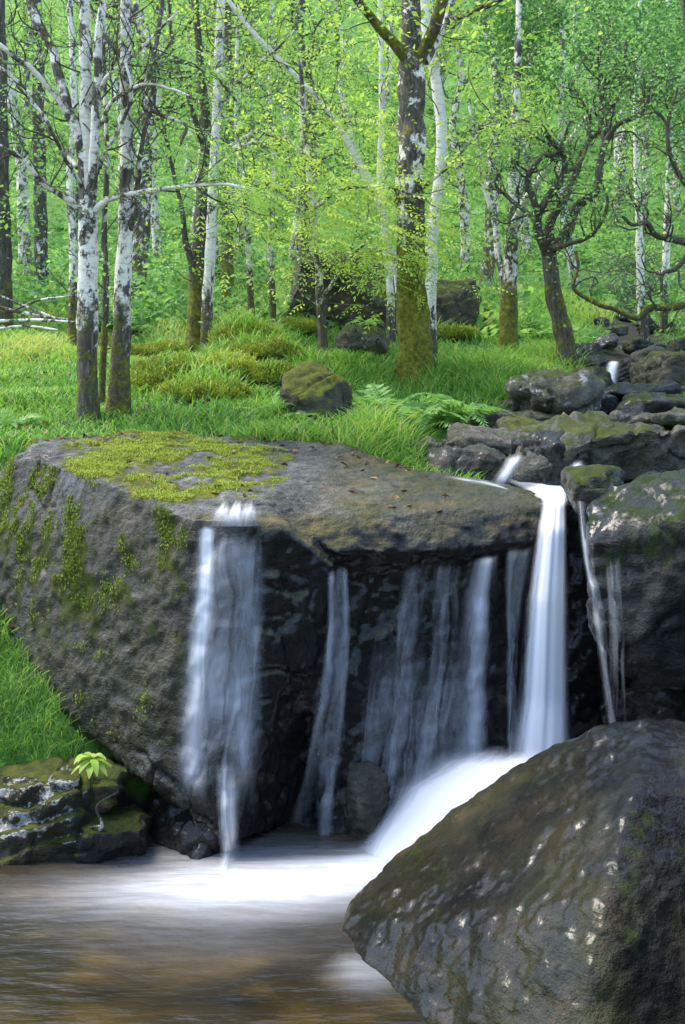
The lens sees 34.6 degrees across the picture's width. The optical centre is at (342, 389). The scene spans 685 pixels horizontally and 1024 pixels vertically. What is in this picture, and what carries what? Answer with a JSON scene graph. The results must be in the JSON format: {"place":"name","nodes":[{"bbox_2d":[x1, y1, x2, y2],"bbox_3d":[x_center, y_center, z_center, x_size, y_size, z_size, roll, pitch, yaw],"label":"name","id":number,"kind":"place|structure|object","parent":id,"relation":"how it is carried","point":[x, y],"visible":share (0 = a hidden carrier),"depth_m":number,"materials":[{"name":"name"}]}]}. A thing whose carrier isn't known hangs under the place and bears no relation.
{"place":"outdoors","nodes":[
{"label":"outdoors","id":0,"kind":"place"},
{"bbox_2d":[0,808,426,1023],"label":"pool water","id":1,"kind":"structure","parent":0,"point":[249,930],"depth_m":4.00,"materials":[{"name":"liquid"}]},
{"bbox_2d":[0,0,684,811],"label":"ground","id":2,"kind":"structure","parent":0,"point":[136,790],"depth_m":31.15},
{"bbox_2d":[0,407,47,427],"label":"fern","id":3,"kind":"object","parent":2,"relation":"on","point":[20,420],"visible":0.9,"depth_m":6.91,"materials":[{"name":"green plant"}]},
{"bbox_2d":[0,295,75,330],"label":"dead branch","id":4,"kind":"object","parent":2,"relation":"on","point":[42,315],"visible":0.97,"depth_m":8.54,"materials":[{"name":"wood"}]},
{"bbox_2d":[0,0,78,331],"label":"grey tree","id":5,"kind":"object","parent":2,"relation":"on","point":[6,261],"visible":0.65,"depth_m":12.94,"materials":[{"name":"green plant"}]},
{"bbox_2d":[6,0,73,116],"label":"birch tree","id":6,"kind":"object","parent":2,"relation":"on","point":[25,102],"visible":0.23,"depth_m":48.41,"materials":[{"name":"green plant"}]},
{"bbox_2d":[0,755,95,864],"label":"bank rock","id":7,"kind":"object","parent":2,"relation":"on","point":[46,813],"visible":0.62,"depth_m":4.71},
{"bbox_2d":[71,752,111,787],"bbox_3d":[-1.081,1.632,4.713,0.172,0.147,0.174,0,0,0],"label":"leafy plant","id":8,"kind":"object","parent":7,"relation":"on","point":[92,763],"visible":1,"depth_m":4.69,"materials":[{"name":"green plant"}]},
{"bbox_2d":[5,0,92,277],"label":"birch tree","id":9,"kind":"object","parent":2,"relation":"on","point":[24,244],"visible":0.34,"depth_m":19.61,"materials":[{"name":"white plant"}]},
{"bbox_2d":[6,0,114,295],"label":"grey tree","id":10,"kind":"object","parent":2,"relation":"on","point":[42,237],"visible":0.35,"depth_m":16.92,"materials":[{"name":"green plant"}]},
{"bbox_2d":[0,0,160,348],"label":"slim birch","id":11,"kind":"object","parent":2,"relation":"on","point":[73,267],"visible":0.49,"depth_m":10.47,"materials":[{"name":"green plant"}]},
{"bbox_2d":[44,0,136,231],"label":"woodland tree","id":12,"kind":"object","parent":2,"relation":"on","point":[77,191],"visible":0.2,"depth_m":30.82,"materials":[{"name":"green plant"}]},
{"bbox_2d":[56,0,147,190],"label":"birch tree","id":13,"kind":"object","parent":2,"relation":"on","point":[117,100],"visible":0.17,"depth_m":36.28,"materials":[{"name":"green plant"}]},
{"bbox_2d":[83,752,129,814],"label":"bank rock","id":14,"kind":"object","parent":2,"relation":"on","point":[109,784],"visible":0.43,"depth_m":4.80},
{"bbox_2d":[14,0,206,404],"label":"slim birch","id":15,"kind":"object","parent":2,"relation":"on","point":[105,294],"visible":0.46,"depth_m":7.48,"materials":[{"name":"green plant"}]},
{"bbox_2d":[74,804,153,863],"bbox_3d":[-0.999,1.947,4.810,0.316,0.211,0.364,0,0,0],"label":"bank rock","id":16,"kind":"object","parent":2,"relation":"on","point":[126,831],"visible":0.91,"depth_m":4.67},
{"bbox_2d":[78,0,208,257],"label":"birch tree","id":17,"kind":"object","parent":2,"relation":"on","point":[154,224],"visible":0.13,"depth_m":25.03,"materials":[{"name":"green plant"}]},
{"bbox_2d":[14,0,285,298],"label":"birch tree","id":18,"kind":"object","parent":2,"relation":"on","point":[144,181],"visible":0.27,"depth_m":15.89,"materials":[{"name":"green plant"}]},
{"bbox_2d":[0,0,316,422],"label":"birch tree","id":19,"kind":"object","parent":2,"relation":"on","point":[89,164],"visible":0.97,"depth_m":6.91,"materials":[{"name":"white plant"}]},
{"bbox_2d":[130,338,188,357],"bbox_3d":[-1.903,-0.356,11.281,0.823,0.369,0.924,0,0,0],"label":"moss hummock","id":20,"kind":"object","parent":2,"relation":"on","point":[152,346],"visible":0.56,"depth_m":10.99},
{"bbox_2d":[41,0,278,418],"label":"birch tree","id":21,"kind":"object","parent":2,"relation":"on","point":[119,391],"visible":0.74,"depth_m":7.10,"materials":[{"name":"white plant"}]},
{"bbox_2d":[130,347,210,394],"bbox_3d":[-1.310,-0.051,8.391,0.882,0.583,0.871,0,0,-42],"label":"moss hummock","id":22,"kind":"object","parent":2,"relation":"on","point":[150,378],"visible":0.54,"depth_m":8.10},
{"bbox_2d":[145,0,210,181],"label":"birch tree","id":23,"kind":"object","parent":2,"relation":"on","point":[186,161],"visible":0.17,"depth_m":39.22,"materials":[{"name":"green plant"}]},
{"bbox_2d":[94,0,277,352],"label":"dark tree","id":24,"kind":"object","parent":2,"relation":"on","point":[194,312],"visible":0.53,"depth_m":11.32,"materials":[{"name":"green plant"}]},
{"bbox_2d":[145,792,239,859],"bbox_3d":[-0.678,2.013,4.906,0.462,0.421,0.488,0,0,0],"label":"pool rock","id":25,"kind":"object","parent":2,"relation":"on","point":[178,829],"visible":0.26,"depth_m":4.79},
{"bbox_2d":[153,372,253,407],"bbox_3d":[-1.029,0.035,8.003,0.834,0.374,0.923,0,0,0],"label":"moss hummock","id":26,"kind":"object","parent":2,"relation":"on","point":[236,392],"visible":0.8,"depth_m":7.72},
{"bbox_2d":[148,0,289,263],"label":"birch tree","id":27,"kind":"object","parent":2,"relation":"on","point":[211,113],"visible":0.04,"depth_m":23.09,"materials":[{"name":"green plant"}]},
{"bbox_2d":[140,0,323,308],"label":"dark tree","id":28,"kind":"object","parent":2,"relation":"on","point":[225,265],"visible":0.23,"depth_m":15.44,"materials":[{"name":"green plant"}]},
{"bbox_2d":[199,347,264,387],"bbox_3d":[-0.925,-0.143,8.926,0.686,0.430,0.901,0,0,0],"label":"moss hummock","id":29,"kind":"object","parent":2,"relation":"on","point":[247,365],"visible":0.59,"depth_m":8.64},
{"bbox_2d":[155,0,328,270],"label":"birch tree","id":30,"kind":"object","parent":2,"relation":"on","point":[221,130],"visible":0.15,"depth_m":18.95,"materials":[{"name":"green plant"}]},
{"bbox_2d":[167,0,317,256],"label":"birch tree","id":31,"kind":"object","parent":2,"relation":"on","point":[253,90],"visible":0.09,"depth_m":26.88,"materials":[{"name":"green plant"}]},
{"bbox_2d":[159,0,327,316],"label":"slim birch","id":32,"kind":"object","parent":2,"relation":"on","point":[247,248],"visible":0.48,"depth_m":12.28,"materials":[{"name":"green plant"}]},
{"bbox_2d":[150,0,339,266],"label":"birch tree","id":33,"kind":"object","parent":2,"relation":"on","point":[251,130],"visible":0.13,"depth_m":21.59,"materials":[{"name":"green plant"}]},
{"bbox_2d":[206,316,285,344],"bbox_3d":[-0.903,-0.485,10.293,0.884,0.429,0.902,0,0,0],"label":"moss hummock","id":34,"kind":"object","parent":2,"relation":"on","point":[225,332],"visible":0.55,"depth_m":9.99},
{"bbox_2d":[132,0,390,347],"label":"birch tree","id":35,"kind":"object","parent":2,"relation":"on","point":[208,280],"visible":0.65,"depth_m":11.14,"materials":[{"name":"green plant"}]},
{"bbox_2d":[230,391,295,424],"bbox_3d":[-0.516,0.113,7.273,0.495,0.222,0.353,0,0,-14],"label":"fern","id":36,"kind":"object","parent":2,"relation":"on","point":[274,407],"visible":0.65,"depth_m":7.24,"materials":[{"name":"green plant"}]},
{"bbox_2d":[217,332,314,362],"bbox_3d":[-0.723,-0.303,9.589,1.058,0.381,0.898,0,0,0],"label":"moss hummock","id":37,"kind":"object","parent":2,"relation":"on","point":[261,349],"visible":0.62,"depth_m":9.27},
{"bbox_2d":[189,0,348,323],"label":"slim birch","id":38,"kind":"object","parent":2,"relation":"on","point":[272,309],"visible":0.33,"depth_m":12.77,"materials":[{"name":"green plant"}]},
{"bbox_2d":[249,357,298,391],"bbox_3d":[-0.486,-0.102,8.688,0.558,0.324,0.786,0,0,0],"label":"moss hummock","id":39,"kind":"object","parent":2,"relation":"on","point":[268,377],"visible":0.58,"depth_m":8.45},
{"bbox_2d":[243,0,308,197],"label":"birch tree","id":40,"kind":"object","parent":2,"relation":"on","point":[279,90],"visible":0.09,"depth_m":34.72,"materials":[{"name":"green plant"}]},
{"bbox_2d":[118,0,435,300],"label":"slim birch","id":41,"kind":"object","parent":2,"relation":"on","point":[295,75],"visible":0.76,"depth_m":10.65,"materials":[{"name":"green plant"}]},
{"bbox_2d":[170,0,397,279],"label":"woodland tree","id":42,"kind":"object","parent":2,"relation":"on","point":[302,49],"visible":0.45,"depth_m":17.92,"materials":[{"name":"green plant"}]},
{"bbox_2d":[276,314,317,337],"bbox_3d":[-0.500,-0.701,12.496,0.724,0.326,0.875,0,0,0],"label":"moss hummock","id":43,"kind":"object","parent":2,"relation":"on","point":[304,322],"visible":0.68,"depth_m":12.20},
{"bbox_2d":[254,0,371,215],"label":"birch tree","id":44,"kind":"object","parent":2,"relation":"on","point":[335,43],"visible":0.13,"depth_m":28.61,"materials":[{"name":"green plant"}]},
{"bbox_2d":[0,428,630,841],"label":"split boulder","id":45,"kind":"object","parent":2,"relation":"on","point":[100,566],"visible":0.77,"depth_m":5.16,"materials":[{"name":"stone"}]},
{"bbox_2d":[189,529,243,851],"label":"draped waterfall","id":46,"kind":"structure","parent":45,"relation":"on","point":[202,613],"depth_m":4.79,"materials":[{"name":"white liquid"}]},
{"bbox_2d":[371,757,527,861],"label":"cascade","id":47,"kind":"object","parent":45,"relation":"on","point":[427,806],"visible":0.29,"depth_m":4.81,"materials":[{"name":"white liquid"}]},
{"bbox_2d":[470,559,490,758],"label":"side waterfall","id":48,"kind":"structure","parent":45,"relation":"on","point":[484,575],"depth_m":5.25,"materials":[{"name":"white liquid"}]},
{"bbox_2d":[465,479,562,496],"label":"stream water","id":49,"kind":"structure","parent":45,"relation":"on","point":[554,490],"depth_m":5.81,"materials":[{"name":"white liquid"}]},
{"bbox_2d":[522,488,564,758],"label":"waterfall","id":50,"kind":"structure","parent":45,"relation":"on","point":[544,727],"depth_m":5.19,"materials":[{"name":"white liquid"}]},
{"bbox_2d":[511,429,591,496],"bbox_3d":[1.183,0.413,6.257,0.450,0.394,0.800,0,0,0],"label":"stream rock","id":51,"kind":"object","parent":45,"relation":"on","point":[551,448],"visible":0.53,"depth_m":5.94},
{"bbox_2d":[280,360,353,424],"bbox_3d":[-0.173,0.136,7.492,0.499,0.674,0.710,0,0,0],"label":"bank boulder","id":52,"kind":"object","parent":2,"relation":"on","point":[313,387],"visible":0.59,"depth_m":7.26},
{"bbox_2d":[239,0,395,264],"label":"birch tree","id":53,"kind":"object","parent":2,"relation":"on","point":[291,245],"visible":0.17,"depth_m":23.52,"materials":[{"name":"green plant"}]},
{"bbox_2d":[0,330,670,633],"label":"fallen leaves","id":54,"kind":"object","parent":2,"relation":"on","point":[284,463],"visible":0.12,"depth_m":6.45,"materials":[{"name":"green plant"}]},
{"bbox_2d":[280,250,397,335],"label":"crag","id":55,"kind":"structure","parent":2,"relation":"on","point":[333,295],"depth_m":12.95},
{"bbox_2d":[167,58,516,357],"bbox_3d":[-0.115,-1.445,8.834,2.802,2.872,2.560,0,0,37],"label":"rowan sapling","id":56,"kind":"object","parent":2,"relation":"on","point":[316,247],"visible":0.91,"depth_m":8.96,"materials":[{"name":"green plant"}]},
{"bbox_2d":[306,0,377,174],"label":"birch tree","id":57,"kind":"object","parent":2,"relation":"on","point":[355,169],"visible":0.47,"depth_m":40.28,"materials":[{"name":"green plant"}]},
{"bbox_2d":[0,266,684,764],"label":"grass","id":58,"kind":"structure","parent":2,"relation":"on","point":[494,368],"depth_m":8.16,"materials":[{"name":"plant"}]},
{"bbox_2d":[0,41,684,347],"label":"bracken","id":59,"kind":"object","parent":2,"relation":"on","point":[165,300],"visible":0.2,"depth_m":20.65,"materials":[{"name":"green plant"}]},
{"bbox_2d":[306,1,378,121],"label":"woodland tree","id":60,"kind":"object","parent":2,"relation":"on","point":[356,59],"visible":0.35,"depth_m":46.10,"materials":[{"name":"green plant"}]},
{"bbox_2d":[335,324,388,358],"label":"bank boulder","id":61,"kind":"object","parent":2,"relation":"on","point":[350,337],"visible":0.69,"depth_m":10.74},
{"bbox_2d":[345,760,390,841],"bbox_3d":[0.116,1.878,4.952,0.207,0.380,0.307,0,0,0],"label":"pool rock","id":62,"kind":"object","parent":2,"relation":"on","point":[368,791],"visible":0.94,"depth_m":4.86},
{"bbox_2d":[293,0,460,347],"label":"slim birch","id":63,"kind":"object","parent":2,"relation":"on","point":[389,285],"visible":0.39,"depth_m":12.17,"materials":[{"name":"green plant"}]},
{"bbox_2d":[352,383,433,412],"bbox_3d":[0.215,0.097,7.646,0.762,0.297,0.664,0,0,-26],"label":"fern","id":64,"kind":"object","parent":2,"relation":"on","point":[383,399],"visible":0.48,"depth_m":7.64,"materials":[{"name":"green plant"}]},
{"bbox_2d":[362,0,431,105],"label":"birch tree","id":65,"kind":"object","parent":2,"relation":"on","point":[388,93],"visible":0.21,"depth_m":49.68,"materials":[{"name":"green plant"}]},
{"bbox_2d":[356,387,448,424],"bbox_3d":[0.398,0.114,7.661,0.565,0.276,0.519,0,0,-44],"label":"fern","id":66,"kind":"object","parent":2,"relation":"on","point":[432,399],"visible":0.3,"depth_m":7.65,"materials":[{"name":"green plant"}]},
{"bbox_2d":[413,436,442,457],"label":"stream rock","id":67,"kind":"object","parent":2,"relation":"on","point":[435,443],"visible":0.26,"depth_m":6.82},
{"bbox_2d":[352,0,505,358],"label":"birch tree","id":68,"kind":"object","parent":2,"relation":"on","point":[438,100],"visible":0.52,"depth_m":10.55,"materials":[{"name":"white plant"}]},
{"bbox_2d":[284,0,601,387],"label":"mossy tree","id":69,"kind":"object","parent":2,"relation":"on","point":[413,51],"visible":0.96,"depth_m":8.88,"materials":[{"name":"green plant"}]},
{"bbox_2d":[391,398,498,431],"bbox_3d":[0.652,0.213,7.443,0.766,0.332,0.645,0,0,-12],"label":"fern","id":70,"kind":"object","parent":2,"relation":"on","point":[449,415],"visible":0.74,"depth_m":7.40,"materials":[{"name":"green plant"}]},
{"bbox_2d":[378,0,527,277],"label":"birch tree","id":71,"kind":"object","parent":2,"relation":"on","point":[460,186],"visible":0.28,"depth_m":21.54,"materials":[{"name":"green plant"}]},
{"bbox_2d":[436,278,481,326],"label":"crag","id":72,"kind":"structure","parent":2,"relation":"on","point":[461,304],"depth_m":13.08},
{"bbox_2d":[437,323,481,344],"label":"moss hummock","id":73,"kind":"object","parent":2,"relation":"on","point":[445,331],"visible":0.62,"depth_m":12.28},
{"bbox_2d":[425,443,507,483],"bbox_3d":[0.765,0.472,6.769,0.531,0.290,0.605,0,0,0],"label":"stream rock","id":74,"kind":"object","parent":2,"relation":"on","point":[482,458],"visible":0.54,"depth_m":6.51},
{"bbox_2d":[423,394,511,425],"bbox_3d":[0.807,0.166,7.517,0.789,0.279,0.591,0,0,12],"label":"fern","id":75,"kind":"object","parent":2,"relation":"on","point":[441,405],"visible":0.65,"depth_m":7.46,"materials":[{"name":"green plant"}]},
{"bbox_2d":[446,422,517,456],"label":"stream rock","id":76,"kind":"object","parent":2,"relation":"on","point":[462,435],"visible":0.46,"depth_m":6.91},
{"bbox_2d":[373,0,604,286],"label":"birch tree","id":77,"kind":"object","parent":2,"relation":"on","point":[488,252],"visible":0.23,"depth_m":19.23,"materials":[{"name":"green plant"}]},
{"bbox_2d":[478,408,517,428],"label":"stream rock","id":78,"kind":"object","parent":2,"relation":"on","point":[491,419],"visible":0.31,"depth_m":7.58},
{"bbox_2d":[424,0,600,350],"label":"patchy tree","id":79,"kind":"object","parent":2,"relation":"on","point":[508,311],"visible":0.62,"depth_m":11.55,"materials":[{"name":"green plant"}]},
{"bbox_2d":[342,718,684,1023],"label":"wet boulder","id":80,"kind":"object","parent":2,"relation":"on","point":[546,886],"visible":1,"depth_m":3.58,"materials":[{"name":"stone"}]},
{"bbox_2d":[440,1,593,263],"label":"birch tree","id":81,"kind":"object","parent":2,"relation":"on","point":[526,237],"visible":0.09,"depth_m":25.04,"materials":[{"name":"green plant"}]},
{"bbox_2d":[492,414,546,431],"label":"stream rock","id":82,"kind":"object","parent":2,"relation":"on","point":[509,422],"visible":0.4,"depth_m":7.24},
{"bbox_2d":[451,0,592,192],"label":"birch tree","id":83,"kind":"object","parent":2,"relation":"on","point":[525,151],"visible":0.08,"depth_m":32.63,"materials":[{"name":"green plant"}]},
{"bbox_2d":[516,410,554,420],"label":"stream rock","id":84,"kind":"object","parent":2,"relation":"on","point":[539,416],"visible":0.3,"depth_m":7.59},
{"bbox_2d":[472,0,628,286],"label":"birch tree","id":85,"kind":"object","parent":2,"relation":"on","point":[571,267],"visible":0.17,"depth_m":20.69,"materials":[{"name":"green plant"}]},
{"bbox_2d":[505,368,606,414],"bbox_3d":[1.488,0.087,7.969,0.921,0.501,0.692,0,0,44],"label":"stream rock","id":86,"kind":"object","parent":2,"relation":"on","point":[558,391],"visible":0.65,"depth_m":7.64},
{"bbox_2d":[437,0,684,368],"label":"oak tree","id":87,"kind":"object","parent":2,"relation":"on","point":[563,335],"visible":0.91,"depth_m":10.36,"materials":[{"name":"green plant"}]},
{"bbox_2d":[570,366,613,388],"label":"stream rock","id":88,"kind":"object","parent":2,"relation":"on","point":[603,373],"visible":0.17,"depth_m":8.74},
{"bbox_2d":[500,0,684,352],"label":"oak tree","id":89,"kind":"object","parent":2,"relation":"on","point":[677,23],"visible":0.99,"depth_m":9.37,"materials":[{"name":"green plant"}]},
{"bbox_2d":[504,409,684,486],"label":"slab rock","id":90,"kind":"object","parent":2,"relation":"on","point":[633,451],"visible":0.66,"depth_m":5.98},
{"bbox_2d":[581,355,611,370],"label":"stream rock","id":91,"kind":"object","parent":2,"relation":"on","point":[601,361],"visible":0.32,"depth_m":10.19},
{"bbox_2d":[593,333,618,350],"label":"stream rock","id":92,"kind":"object","parent":2,"relation":"on","point":[608,341],"visible":0.89,"depth_m":12.43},
{"bbox_2d":[599,393,618,414],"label":"stream rock","id":93,"kind":"object","parent":2,"relation":"on","point":[609,403],"visible":0.2,"depth_m":7.93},
{"bbox_2d":[540,0,684,340],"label":"slim birch","id":94,"kind":"object","parent":2,"relation":"on","point":[644,329],"visible":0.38,"depth_m":13.97,"materials":[{"name":"green plant"}]},
{"bbox_2d":[544,0,684,222],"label":"birch tree","id":95,"kind":"object","parent":2,"relation":"on","point":[616,205],"visible":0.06,"depth_m":29.57,"materials":[{"name":"green plant"}]},
{"bbox_2d":[607,324,628,336],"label":"stream rock","id":96,"kind":"object","parent":2,"relation":"on","point":[619,330],"visible":0.73,"depth_m":13.91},
{"bbox_2d":[613,357,635,382],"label":"stream rock","id":97,"kind":"object","parent":2,"relation":"on","point":[623,366],"visible":0.4,"depth_m":9.72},
{"bbox_2d":[608,410,653,424],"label":"stream rock","id":98,"kind":"object","parent":2,"relation":"on","point":[621,416],"visible":0.38,"depth_m":7.13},
{"bbox_2d":[577,1,684,223],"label":"woodland tree","id":99,"kind":"object","parent":2,"relation":"on","point":[674,178],"visible":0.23,"depth_m":22.94,"materials":[{"name":"green plant"}]},
{"bbox_2d":[581,0,684,335],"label":"slim birch","id":100,"kind":"object","parent":2,"relation":"on","point":[665,256],"visible":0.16,"depth_m":14.57,"materials":[{"name":"green plant"}]},
{"bbox_2d":[583,468,684,725],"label":"mossy boulder","id":101,"kind":"object","parent":2,"relation":"on","point":[634,541],"visible":0.64,"depth_m":4.69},
{"bbox_2d":[560,464,623,515],"bbox_3d":[1.228,0.484,5.354,0.297,0.251,0.429,0,0,0],"label":"stream rock","id":102,"kind":"object","parent":101,"relation":"on","point":[583,486],"visible":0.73,"depth_m":5.21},
{"bbox_2d":[584,0,684,249],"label":"birch tree","id":103,"kind":"object","parent":2,"relation":"on","point":[645,154],"visible":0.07,"depth_m":27.30,"materials":[{"name":"green plant"}]},
{"bbox_2d":[622,338,653,354],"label":"stream rock","id":104,"kind":"object","parent":2,"relation":"on","point":[629,346],"visible":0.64,"depth_m":12.37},
{"bbox_2d":[630,346,664,359],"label":"stream rock","id":105,"kind":"object","parent":2,"relation":"on","point":[636,355],"visible":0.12,"depth_m":10.60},
{"bbox_2d":[614,391,684,429],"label":"stream rock","id":106,"kind":"object","parent":2,"relation":"on","point":[633,404],"visible":0.49,"depth_m":7.45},
{"bbox_2d":[629,350,684,385],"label":"stream rock","id":107,"kind":"object","parent":2,"relation":"on","point":[655,367],"visible":0.56,"depth_m":8.74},
{"bbox_2d":[629,0,684,214],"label":"birch tree","id":108,"kind":"object","parent":2,"relation":"on","point":[678,210],"visible":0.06,"depth_m":30.36,"materials":[{"name":"green plant"}]},
{"bbox_2d":[649,407,684,426],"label":"stream rock","id":109,"kind":"object","parent":2,"relation":"on","point":[673,416],"visible":0.77,"depth_m":7.06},
{"bbox_2d":[664,336,684,351],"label":"stream rock","id":110,"kind":"object","parent":2,"relation":"on","point":[680,342],"visible":0.42,"depth_m":9.89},
{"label":"stream rock","id":111,"kind":"object","parent":2,"relation":"on","visible":0},
{"bbox_2d":[603,379,680,401],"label":"stream rock","id":112,"kind":"object","parent":111,"relation":"on","point":[619,390],"visible":0.46,"depth_m":8.05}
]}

